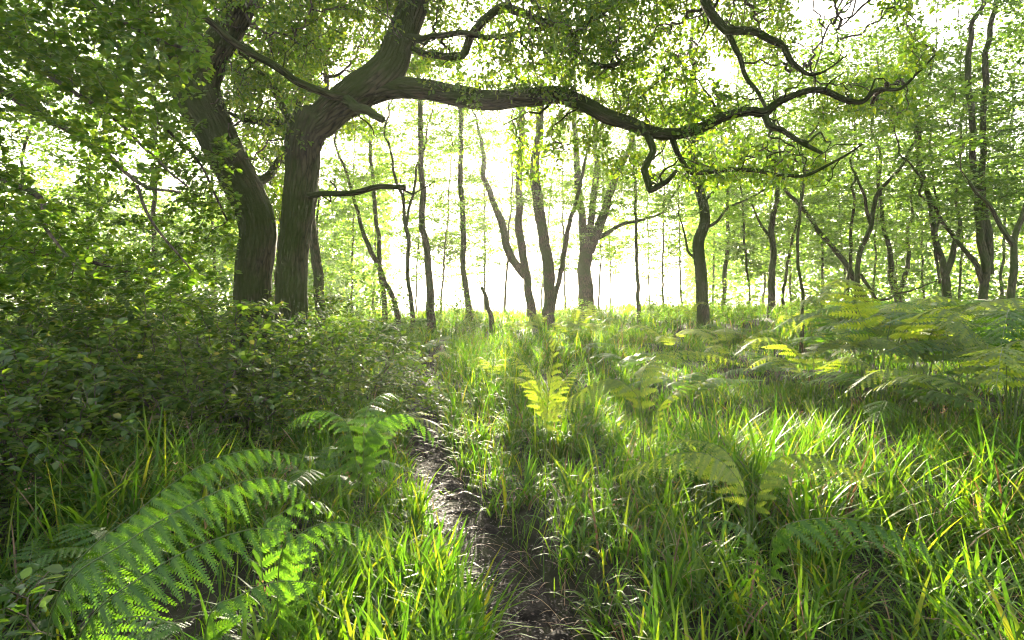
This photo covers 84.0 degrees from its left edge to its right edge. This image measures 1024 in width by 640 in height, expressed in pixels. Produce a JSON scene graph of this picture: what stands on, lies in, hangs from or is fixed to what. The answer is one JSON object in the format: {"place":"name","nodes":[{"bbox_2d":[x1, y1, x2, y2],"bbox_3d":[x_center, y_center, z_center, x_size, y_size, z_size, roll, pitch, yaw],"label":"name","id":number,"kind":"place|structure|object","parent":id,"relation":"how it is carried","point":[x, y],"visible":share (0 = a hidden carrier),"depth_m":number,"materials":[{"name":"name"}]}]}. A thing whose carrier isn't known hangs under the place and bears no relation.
{"place":"outdoors","nodes":[
{"label":"outdoors","id":0,"kind":"place"},
{"bbox_2d":[406,347,573,639],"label":"path","id":1,"kind":"structure","parent":0,"point":[529,605],"depth_m":3.73,"materials":[{"name":"brown soil"}]},
{"bbox_2d":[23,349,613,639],"bbox_3d":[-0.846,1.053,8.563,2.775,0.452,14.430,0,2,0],"label":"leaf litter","id":2,"kind":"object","parent":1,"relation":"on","point":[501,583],"visible":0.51,"depth_m":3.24,"materials":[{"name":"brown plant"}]},
{"bbox_2d":[0,301,1023,639],"bbox_3d":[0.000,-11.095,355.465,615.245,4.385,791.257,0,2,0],"label":"ground","id":3,"kind":"structure","parent":0,"point":[482,557],"depth_m":3.59,"materials":[{"name":"brown soil"}]},
{"bbox_2d":[0,533,109,610],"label":"bracken fern","id":4,"kind":"object","parent":3,"relation":"on","point":[41,572],"visible":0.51,"depth_m":2.71,"materials":[{"name":"green plant"}]},
{"bbox_2d":[0,0,122,323],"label":"tree","id":5,"kind":"object","parent":3,"relation":"on","point":[29,142],"visible":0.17,"depth_m":14.78,"materials":[{"name":"green plant"}]},
{"bbox_2d":[0,337,172,542],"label":"leafy bush","id":6,"kind":"object","parent":3,"relation":"on","point":[21,403],"visible":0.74,"depth_m":3.77,"materials":[{"name":"green plant"}]},
{"bbox_2d":[1,10,176,252],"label":"tree","id":7,"kind":"object","parent":3,"relation":"on","point":[55,168],"visible":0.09,"depth_m":17.84,"materials":[{"name":"green plant"}]},
{"bbox_2d":[0,551,194,639],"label":"bramble","id":8,"kind":"object","parent":3,"relation":"on","point":[55,569],"visible":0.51,"depth_m":2.23,"materials":[{"name":"green plant"}]},
{"bbox_2d":[4,500,205,592],"bbox_3d":[-1.893,1.176,2.692,0.754,0.337,0.877,-1,2,-21],"label":"bracken fern","id":9,"kind":"object","parent":3,"relation":"on","point":[83,549],"visible":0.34,"depth_m":2.74,"materials":[{"name":"green plant"}]},
{"bbox_2d":[0,212,225,353],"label":"shrub","id":10,"kind":"object","parent":3,"relation":"on","point":[153,243],"visible":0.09,"depth_m":10.90,"materials":[{"name":"green plant"}]},
{"bbox_2d":[0,294,230,494],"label":"leafy bush","id":11,"kind":"object","parent":3,"relation":"on","point":[18,333],"visible":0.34,"depth_m":4.86,"materials":[{"name":"green plant"}]},
{"bbox_2d":[0,0,242,306],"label":"beech tree","id":12,"kind":"object","parent":3,"relation":"on","point":[40,56],"visible":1,"depth_m":4.92,"materials":[{"name":"green plant"}]},
{"bbox_2d":[6,0,262,327],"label":"tree","id":13,"kind":"object","parent":3,"relation":"on","point":[60,160],"visible":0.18,"depth_m":13.44,"materials":[{"name":"green plant"}]},
{"bbox_2d":[0,282,270,416],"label":"leafy bush","id":14,"kind":"object","parent":3,"relation":"on","point":[110,295],"visible":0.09,"depth_m":7.37,"materials":[{"name":"green plant"}]},
{"bbox_2d":[2,286,357,468],"bbox_3d":[-2.912,0.438,5.411,2.861,1.541,2.758,0,2,0],"label":"leafy bush","id":15,"kind":"object","parent":3,"relation":"on","point":[247,354],"visible":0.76,"depth_m":5.03,"materials":[{"name":"green plant"}]},
{"bbox_2d":[46,449,321,639],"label":"fern","id":16,"kind":"object","parent":3,"relation":"on","point":[106,616],"visible":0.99,"depth_m":1.70,"materials":[{"name":"green plant"}]},
{"bbox_2d":[105,221,274,342],"bbox_3d":[-7.266,-0.836,13.021,3.746,2.690,3.818,0,2,0],"label":"shrub","id":17,"kind":"object","parent":3,"relation":"on","point":[228,269],"visible":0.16,"depth_m":12.60,"materials":[{"name":"green plant"}]},
{"bbox_2d":[120,14,283,314],"bbox_3d":[-10.211,-4.670,18.677,5.182,10.161,5.297,0,2,0],"label":"tree","id":18,"kind":"object","parent":3,"relation":"on","point":[213,222],"visible":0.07,"depth_m":18.28,"materials":[{"name":"green plant"}]},
{"bbox_2d":[91,580,334,639],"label":"fern","id":19,"kind":"object","parent":3,"relation":"on","point":[223,606],"visible":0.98,"depth_m":1.53,"materials":[{"name":"green plant"}]},
{"bbox_2d":[117,1,330,257],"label":"tree","id":20,"kind":"object","parent":3,"relation":"on","point":[191,165],"visible":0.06,"depth_m":12.31,"materials":[{"name":"green plant"}]},
{"bbox_2d":[211,2,360,350],"bbox_3d":[-4.123,-3.835,12.027,4.125,9.405,4.183,2,3,41],"label":"tree","id":21,"kind":"object","parent":3,"relation":"on","point":[317,268],"visible":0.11,"depth_m":12.38,"materials":[{"name":"green plant"}]},
{"bbox_2d":[139,0,440,390],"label":"oak tree","id":22,"kind":"object","parent":3,"relation":"on","point":[257,221],"visible":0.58,"depth_m":7.96,"materials":[{"name":"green plant"}]},
{"bbox_2d":[227,2,377,325],"bbox_3d":[-7.104,-6.215,19.619,4.750,13.307,4.819,-1,3,-29],"label":"tree","id":23,"kind":"object","parent":3,"relation":"on","point":[324,226],"visible":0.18,"depth_m":19.85,"materials":[{"name":"green plant"}]},
{"bbox_2d":[217,289,389,386],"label":"leafy bush","id":24,"kind":"object","parent":3,"relation":"on","point":[331,299],"visible":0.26,"depth_m":8.46,"materials":[{"name":"green plant"}]},
{"bbox_2d":[251,501,384,639],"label":"fern","id":25,"kind":"object","parent":3,"relation":"on","point":[286,567],"visible":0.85,"depth_m":1.98,"materials":[{"name":"green plant"}]},
{"bbox_2d":[244,446,414,514],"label":"bracken fern","id":26,"kind":"object","parent":3,"relation":"on","point":[305,472],"visible":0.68,"depth_m":3.73,"materials":[{"name":"green plant"}]},
{"bbox_2d":[229,311,447,419],"bbox_3d":[-1.991,0.496,6.740,2.451,1.194,2.582,0,2,0],"label":"leafy bush","id":27,"kind":"object","parent":3,"relation":"on","point":[357,349],"visible":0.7,"depth_m":6.50,"materials":[{"name":"green plant"}]},
{"bbox_2d":[314,67,400,334],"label":"tree","id":28,"kind":"object","parent":3,"relation":"on","point":[375,259],"visible":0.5,"depth_m":15.84,"materials":[{"name":"green plant"}]},
{"bbox_2d":[283,393,438,530],"bbox_3d":[-0.986,0.930,3.607,0.853,0.837,0.785,-1,2,-24],"label":"fern","id":29,"kind":"object","parent":3,"relation":"on","point":[377,429],"visible":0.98,"depth_m":3.42,"materials":[{"name":"green plant"}]},
{"bbox_2d":[315,52,411,309],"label":"tree","id":30,"kind":"object","parent":3,"relation":"on","point":[343,212],"visible":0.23,"depth_m":26.66,"materials":[{"name":"green plant"}]},
{"bbox_2d":[307,255,419,342],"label":"shrub","id":31,"kind":"object","parent":3,"relation":"on","point":[361,281],"visible":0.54,"depth_m":12.92,"materials":[{"name":"green plant"}]},
{"bbox_2d":[311,8,431,324],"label":"tree","id":32,"kind":"object","parent":3,"relation":"on","point":[374,209],"visible":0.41,"depth_m":19.74,"materials":[{"name":"green plant"}]},
{"bbox_2d":[324,117,427,313],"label":"tree","id":33,"kind":"object","parent":3,"relation":"on","point":[370,228],"visible":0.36,"depth_m":35.70,"materials":[{"name":"green plant"}]},
{"bbox_2d":[343,284,427,330],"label":"shrub","id":34,"kind":"object","parent":3,"relation":"on","point":[376,301],"visible":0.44,"depth_m":16.85,"materials":[{"name":"green plant"}]},
{"bbox_2d":[333,55,477,333],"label":"tree","id":35,"kind":"object","parent":3,"relation":"on","point":[405,217],"visible":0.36,"depth_m":16.83,"materials":[{"name":"green plant"}]},
{"bbox_2d":[352,370,469,423],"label":"leafy bush","id":36,"kind":"object","parent":3,"relation":"on","point":[422,385],"visible":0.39,"depth_m":7.20,"materials":[{"name":"green plant"}]},
{"bbox_2d":[370,78,475,312],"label":"tree","id":37,"kind":"object","parent":3,"relation":"on","point":[417,255],"visible":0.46,"depth_m":31.65,"materials":[{"name":"green plant"}]},
{"bbox_2d":[357,10,489,334],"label":"tree","id":38,"kind":"object","parent":3,"relation":"on","point":[427,253],"visible":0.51,"depth_m":17.88,"materials":[{"name":"green plant"}]},
{"bbox_2d":[398,66,501,312],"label":"tree","id":39,"kind":"object","parent":3,"relation":"on","point":[444,247],"visible":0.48,"depth_m":28.73,"materials":[{"name":"green plant"}]},
{"bbox_2d":[417,288,482,332],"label":"shrub","id":40,"kind":"object","parent":3,"relation":"on","point":[435,305],"visible":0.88,"depth_m":17.81,"materials":[{"name":"green plant"}]},
{"bbox_2d":[396,39,511,325],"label":"tree","id":41,"kind":"object","parent":3,"relation":"on","point":[463,221],"visible":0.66,"depth_m":21.81,"materials":[{"name":"green plant"}]},
{"bbox_2d":[426,158,497,306],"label":"tree","id":42,"kind":"object","parent":3,"relation":"on","point":[456,266],"visible":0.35,"depth_m":44.41,"materials":[{"name":"green plant"}]},
{"bbox_2d":[441,118,530,311],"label":"tree","id":43,"kind":"object","parent":3,"relation":"on","point":[478,264],"visible":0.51,"depth_m":37.52,"materials":[{"name":"green plant"}]},
{"bbox_2d":[442,49,570,319],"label":"tree","id":44,"kind":"object","parent":3,"relation":"on","point":[521,268],"visible":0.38,"depth_m":23.76,"materials":[{"name":"green plant"}]},
{"bbox_2d":[454,60,567,311],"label":"tree","id":45,"kind":"object","parent":3,"relation":"on","point":[510,220],"visible":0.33,"depth_m":30.88,"materials":[{"name":"green plant"}]},
{"bbox_2d":[0,295,1023,639],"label":"grass","id":46,"kind":"structure","parent":3,"relation":"on","point":[370,583],"depth_m":3.47,"materials":[{"name":"green plant"}]},
{"bbox_2d":[0,120,1023,314],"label":"distant woods","id":47,"kind":"object","parent":3,"relation":"on","point":[813,272],"visible":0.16,"depth_m":51.21,"materials":[{"name":"green plant"}]},
{"bbox_2d":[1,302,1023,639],"bbox_3d":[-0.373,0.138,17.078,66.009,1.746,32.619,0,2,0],"label":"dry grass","id":48,"kind":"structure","parent":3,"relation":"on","point":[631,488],"depth_m":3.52,"materials":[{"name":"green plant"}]},
{"bbox_2d":[1,317,1023,639],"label":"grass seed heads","id":49,"kind":"object","parent":3,"relation":"on","point":[667,435],"depth_m":4.79,"materials":[{"name":"green plant"}]},
{"bbox_2d":[497,334,584,464],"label":"fern","id":50,"kind":"object","parent":3,"relation":"on","point":[543,408],"visible":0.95,"depth_m":4.92,"materials":[{"name":"green plant"}]},
{"bbox_2d":[511,152,579,309],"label":"tree","id":51,"kind":"object","parent":3,"relation":"on","point":[539,276],"visible":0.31,"depth_m":43.65,"materials":[{"name":"green plant"}]},
{"bbox_2d":[487,12,639,330],"bbox_3d":[1.880,-4.988,19.968,5.510,11.024,4.481,0,2,0],"label":"tree","id":52,"kind":"object","parent":3,"relation":"on","point":[550,286],"visible":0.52,"depth_m":19.78,"materials":[{"name":"green plant"}]},
{"bbox_2d":[182,0,945,401],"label":"oak tree","id":53,"kind":"object","parent":3,"relation":"on","point":[376,78],"visible":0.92,"depth_m":7.01,"materials":[{"name":"green plant"}]},
{"bbox_2d":[515,107,612,307],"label":"tree","id":54,"kind":"object","parent":3,"relation":"on","point":[559,222],"visible":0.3,"depth_m":35.65,"materials":[{"name":"green plant"}]},
{"bbox_2d":[563,122,654,304],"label":"tree","id":55,"kind":"object","parent":3,"relation":"on","point":[614,272],"visible":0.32,"depth_m":37.91,"materials":[{"name":"green plant"}]},
{"bbox_2d":[555,67,662,312],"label":"tree","id":56,"kind":"object","parent":3,"relation":"on","point":[607,254],"visible":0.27,"depth_m":30.70,"materials":[{"name":"green plant"}]},
{"bbox_2d":[569,14,682,323],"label":"tree","id":57,"kind":"object","parent":3,"relation":"on","point":[635,217],"visible":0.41,"depth_m":19.81,"materials":[{"name":"green plant"}]},
{"bbox_2d":[530,350,744,495],"bbox_3d":[0.957,0.758,4.042,1.708,1.050,0.797,0,2,0],"label":"fern","id":58,"kind":"object","parent":3,"relation":"on","point":[634,392],"visible":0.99,"depth_m":3.95,"materials":[{"name":"green plant"}]},
{"bbox_2d":[484,15,805,315],"bbox_3d":[6.106,-6.607,25.830,14.697,13.548,7.488,0,2,0],"label":"oak","id":59,"kind":"object","parent":3,"relation":"on","point":[590,235],"visible":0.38,"depth_m":25.66,"materials":[{"name":"green plant"}]},
{"bbox_2d":[608,136,692,303],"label":"tree","id":60,"kind":"object","parent":3,"relation":"on","point":[648,242],"visible":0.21,"depth_m":41.86,"materials":[{"name":"green plant"}]},
{"bbox_2d":[604,60,724,303],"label":"tree","id":61,"kind":"object","parent":3,"relation":"on","point":[674,250],"visible":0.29,"depth_m":29.73,"materials":[{"name":"green plant"}]},
{"bbox_2d":[635,284,696,324],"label":"shrub","id":62,"kind":"object","parent":3,"relation":"on","point":[668,311],"visible":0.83,"depth_m":17.90,"materials":[{"name":"green plant"}]},
{"bbox_2d":[626,110,730,303],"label":"tree","id":63,"kind":"object","parent":3,"relation":"on","point":[679,233],"visible":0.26,"depth_m":35.86,"materials":[{"name":"green plant"}]},
{"bbox_2d":[603,0,790,334],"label":"oak","id":64,"kind":"object","parent":3,"relation":"on","point":[700,266],"visible":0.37,"depth_m":15.83,"materials":[{"name":"green plant"}]},
{"bbox_2d":[629,372,765,422],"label":"bracken fern","id":65,"kind":"object","parent":3,"relation":"on","point":[675,384],"visible":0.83,"depth_m":6.70,"materials":[{"name":"green plant"}]},
{"bbox_2d":[672,119,763,304],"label":"tree","id":66,"kind":"object","parent":3,"relation":"on","point":[713,272],"visible":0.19,"depth_m":37.74,"materials":[{"name":"green plant"}]},
{"bbox_2d":[678,86,779,309],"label":"tree","id":67,"kind":"object","parent":3,"relation":"on","point":[724,271],"visible":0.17,"depth_m":26.75,"materials":[{"name":"green plant"}]},
{"bbox_2d":[693,275,771,321],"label":"shrub","id":68,"kind":"object","parent":3,"relation":"on","point":[739,302],"visible":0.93,"depth_m":16.79,"materials":[{"name":"green plant"}]},
{"bbox_2d":[673,328,799,377],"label":"bracken fern","id":69,"kind":"object","parent":3,"relation":"on","point":[726,333],"visible":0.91,"depth_m":8.85,"materials":[{"name":"green plant"}]},
{"bbox_2d":[680,7,810,306],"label":"tree","id":70,"kind":"object","parent":3,"relation":"on","point":[745,249],"visible":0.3,"depth_m":24.88,"materials":[{"name":"green plant"}]},
{"bbox_2d":[611,439,892,576],"bbox_3d":[1.087,0.983,2.798,1.298,0.748,0.532,0,2,0],"label":"fern","id":71,"kind":"object","parent":3,"relation":"on","point":[721,470],"visible":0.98,"depth_m":2.68,"materials":[{"name":"green plant"}]},
{"bbox_2d":[724,92,828,303],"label":"tree","id":72,"kind":"object","parent":3,"relation":"on","point":[766,256],"visible":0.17,"depth_m":33.40,"materials":[{"name":"green plant"}]},
{"bbox_2d":[721,351,839,388],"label":"bracken fern","id":73,"kind":"object","parent":3,"relation":"on","point":[777,366],"visible":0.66,"depth_m":7.51,"materials":[{"name":"green plant"}]},
{"bbox_2d":[703,0,865,317],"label":"tree","id":74,"kind":"object","parent":3,"relation":"on","point":[770,233],"visible":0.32,"depth_m":17.86,"materials":[{"name":"green plant"}]},
{"bbox_2d":[734,100,845,301],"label":"tree","id":75,"kind":"object","parent":3,"relation":"on","point":[789,277],"visible":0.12,"depth_m":35.79,"materials":[{"name":"green plant"}]},
{"bbox_2d":[747,105,844,311],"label":"sapling","id":76,"kind":"object","parent":3,"relation":"on","point":[790,247],"visible":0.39,"depth_m":18.92,"materials":[{"name":"green plant"}]},
{"bbox_2d":[717,37,876,303],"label":"tree","id":77,"kind":"object","parent":3,"relation":"on","point":[836,251],"visible":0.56,"depth_m":16.72,"materials":[{"name":"green plant"}]},
{"bbox_2d":[725,7,886,353],"bbox_3d":[5.774,-2.510,10.973,2.724,6.652,2.556,0,2,0],"label":"sapling","id":78,"kind":"object","parent":3,"relation":"on","point":[803,82],"visible":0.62,"depth_m":10.87,"materials":[{"name":"green plant"}]},
{"bbox_2d":[777,277,868,326],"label":"shrub","id":79,"kind":"object","parent":3,"relation":"on","point":[816,286],"visible":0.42,"depth_m":14.99,"materials":[{"name":"green plant"}]},
{"bbox_2d":[769,38,889,303],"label":"tree","id":80,"kind":"object","parent":3,"relation":"on","point":[822,255],"visible":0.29,"depth_m":27.50,"materials":[{"name":"green plant"}]},
{"bbox_2d":[731,337,951,408],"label":"bracken fern","id":81,"kind":"object","parent":3,"relation":"on","point":[821,350],"visible":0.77,"depth_m":6.32,"materials":[{"name":"green plant"}]},
{"bbox_2d":[786,124,897,295],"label":"tree","id":82,"kind":"object","parent":3,"relation":"on","point":[839,264],"visible":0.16,"depth_m":37.58,"materials":[{"name":"green plant"}]},
{"bbox_2d":[705,517,994,639],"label":"fern","id":83,"kind":"object","parent":3,"relation":"on","point":[793,529],"visible":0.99,"depth_m":2.04,"materials":[{"name":"green plant"}]},
{"bbox_2d":[768,313,942,392],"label":"bracken fern","id":84,"kind":"object","parent":3,"relation":"on","point":[799,317],"visible":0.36,"depth_m":7.03,"materials":[{"name":"green plant"}]},
{"bbox_2d":[800,61,913,320],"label":"sapling","id":85,"kind":"object","parent":3,"relation":"on","point":[855,202],"visible":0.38,"depth_m":14.87,"materials":[{"name":"green plant"}]},
{"bbox_2d":[807,0,951,298],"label":"tree","id":86,"kind":"object","parent":3,"relation":"on","point":[876,255],"visible":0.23,"depth_m":23.73,"materials":[{"name":"green plant"}]},
{"bbox_2d":[782,278,993,423],"bbox_3d":[3.739,0.348,6.028,1.487,1.540,2.368,1,2,18],"label":"bracken fern","id":87,"kind":"object","parent":3,"relation":"on","point":[902,334],"visible":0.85,"depth_m":5.81,"materials":[{"name":"green plant"}]},
{"bbox_2d":[768,292,1023,402],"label":"bracken fern","id":88,"kind":"object","parent":3,"relation":"on","point":[989,304],"visible":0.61,"depth_m":6.38,"materials":[{"name":"green plant"}]},
{"bbox_2d":[846,134,948,286],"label":"tree","id":89,"kind":"object","parent":3,"relation":"on","point":[882,248],"visible":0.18,"depth_m":39.83,"materials":[{"name":"green plant"}]},
{"bbox_2d":[812,28,986,302],"bbox_3d":[11.872,-4.340,17.692,5.076,9.150,4.482,0,2,0],"label":"tree","id":90,"kind":"object","parent":3,"relation":"on","point":[890,260],"visible":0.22,"depth_m":17.82,"materials":[{"name":"green plant"}]},
{"bbox_2d":[781,367,1022,435],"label":"bracken fern","id":91,"kind":"object","parent":3,"relation":"on","point":[914,392],"visible":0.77,"depth_m":5.26,"materials":[{"name":"green plant"}]},
{"bbox_2d":[791,30,1023,329],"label":"tree","id":92,"kind":"object","parent":3,"relation":"on","point":[870,216],"visible":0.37,"depth_m":13.79,"materials":[{"name":"green plant"}]},
{"bbox_2d":[834,42,990,323],"bbox_3d":[8.255,-2.491,11.765,2.861,6.113,2.321,1,3,34],"label":"tree","id":93,"kind":"object","parent":3,"relation":"on","point":[973,260],"visible":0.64,"depth_m":11.78,"materials":[{"name":"green plant"}]},
{"bbox_2d":[805,308,1023,427],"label":"bracken fern","id":94,"kind":"object","parent":3,"relation":"on","point":[995,334],"visible":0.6,"depth_m":5.56,"materials":[{"name":"green plant"}]},
{"bbox_2d":[862,261,976,312],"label":"shrub","id":95,"kind":"object","parent":3,"relation":"on","point":[918,272],"visible":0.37,"depth_m":15.93,"materials":[{"name":"green plant"}]},
{"bbox_2d":[823,0,1023,314],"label":"tree","id":96,"kind":"object","parent":3,"relation":"on","point":[944,269],"visible":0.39,"depth_m":14.88,"materials":[{"name":"green plant"}]},
{"bbox_2d":[857,26,993,298],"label":"tree","id":97,"kind":"object","parent":3,"relation":"on","point":[929,254],"visible":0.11,"depth_m":26.54,"materials":[{"name":"green plant"}]},
{"bbox_2d":[838,336,1023,437],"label":"bracken fern","id":98,"kind":"object","parent":3,"relation":"on","point":[947,356],"visible":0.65,"depth_m":5.34,"materials":[{"name":"green plant"}]},
{"bbox_2d":[843,321,1023,417],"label":"bracken fern","id":99,"kind":"object","parent":3,"relation":"on","point":[917,347],"visible":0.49,"depth_m":5.89,"materials":[{"name":"green plant"}]},
{"bbox_2d":[845,0,1023,336],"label":"tree","id":100,"kind":"object","parent":3,"relation":"on","point":[985,241],"visible":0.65,"depth_m":11.87,"materials":[{"name":"green plant"}]},
{"bbox_2d":[857,344,1023,461],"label":"bracken fern","id":101,"kind":"object","parent":3,"relation":"on","point":[997,363],"visible":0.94,"depth_m":4.47,"materials":[{"name":"green plant"}]},
{"bbox_2d":[884,0,1023,299],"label":"tree","id":102,"kind":"object","parent":3,"relation":"on","point":[960,271],"visible":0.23,"depth_m":20.68,"materials":[{"name":"green plant"}]},
{"bbox_2d":[912,12,1023,350],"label":"tree","id":103,"kind":"object","parent":3,"relation":"on","point":[1012,240],"visible":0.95,"depth_m":10.01,"materials":[{"name":"green plant"}]},
{"bbox_2d":[926,105,1023,283],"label":"tree","id":104,"kind":"object","parent":3,"relation":"on","point":[958,253],"visible":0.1,"depth_m":35.49,"materials":[{"name":"green plant"}]},
{"bbox_2d":[940,0,1023,249],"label":"tree","id":105,"kind":"object","parent":3,"relation":"on","point":[1012,225],"visible":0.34,"depth_m":13.96,"materials":[{"name":"green plant"}]},
{"bbox_2d":[940,0,1023,298],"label":"tree","id":106,"kind":"object","parent":3,"relation":"on","point":[1004,223],"visible":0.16,"depth_m":23.75,"materials":[{"name":"green plant"}]},
{"bbox_2d":[0,0,1023,303],"label":"sky","id":107,"kind":"structure","parent":0,"point":[623,286],"materials":[{"name":"white"}]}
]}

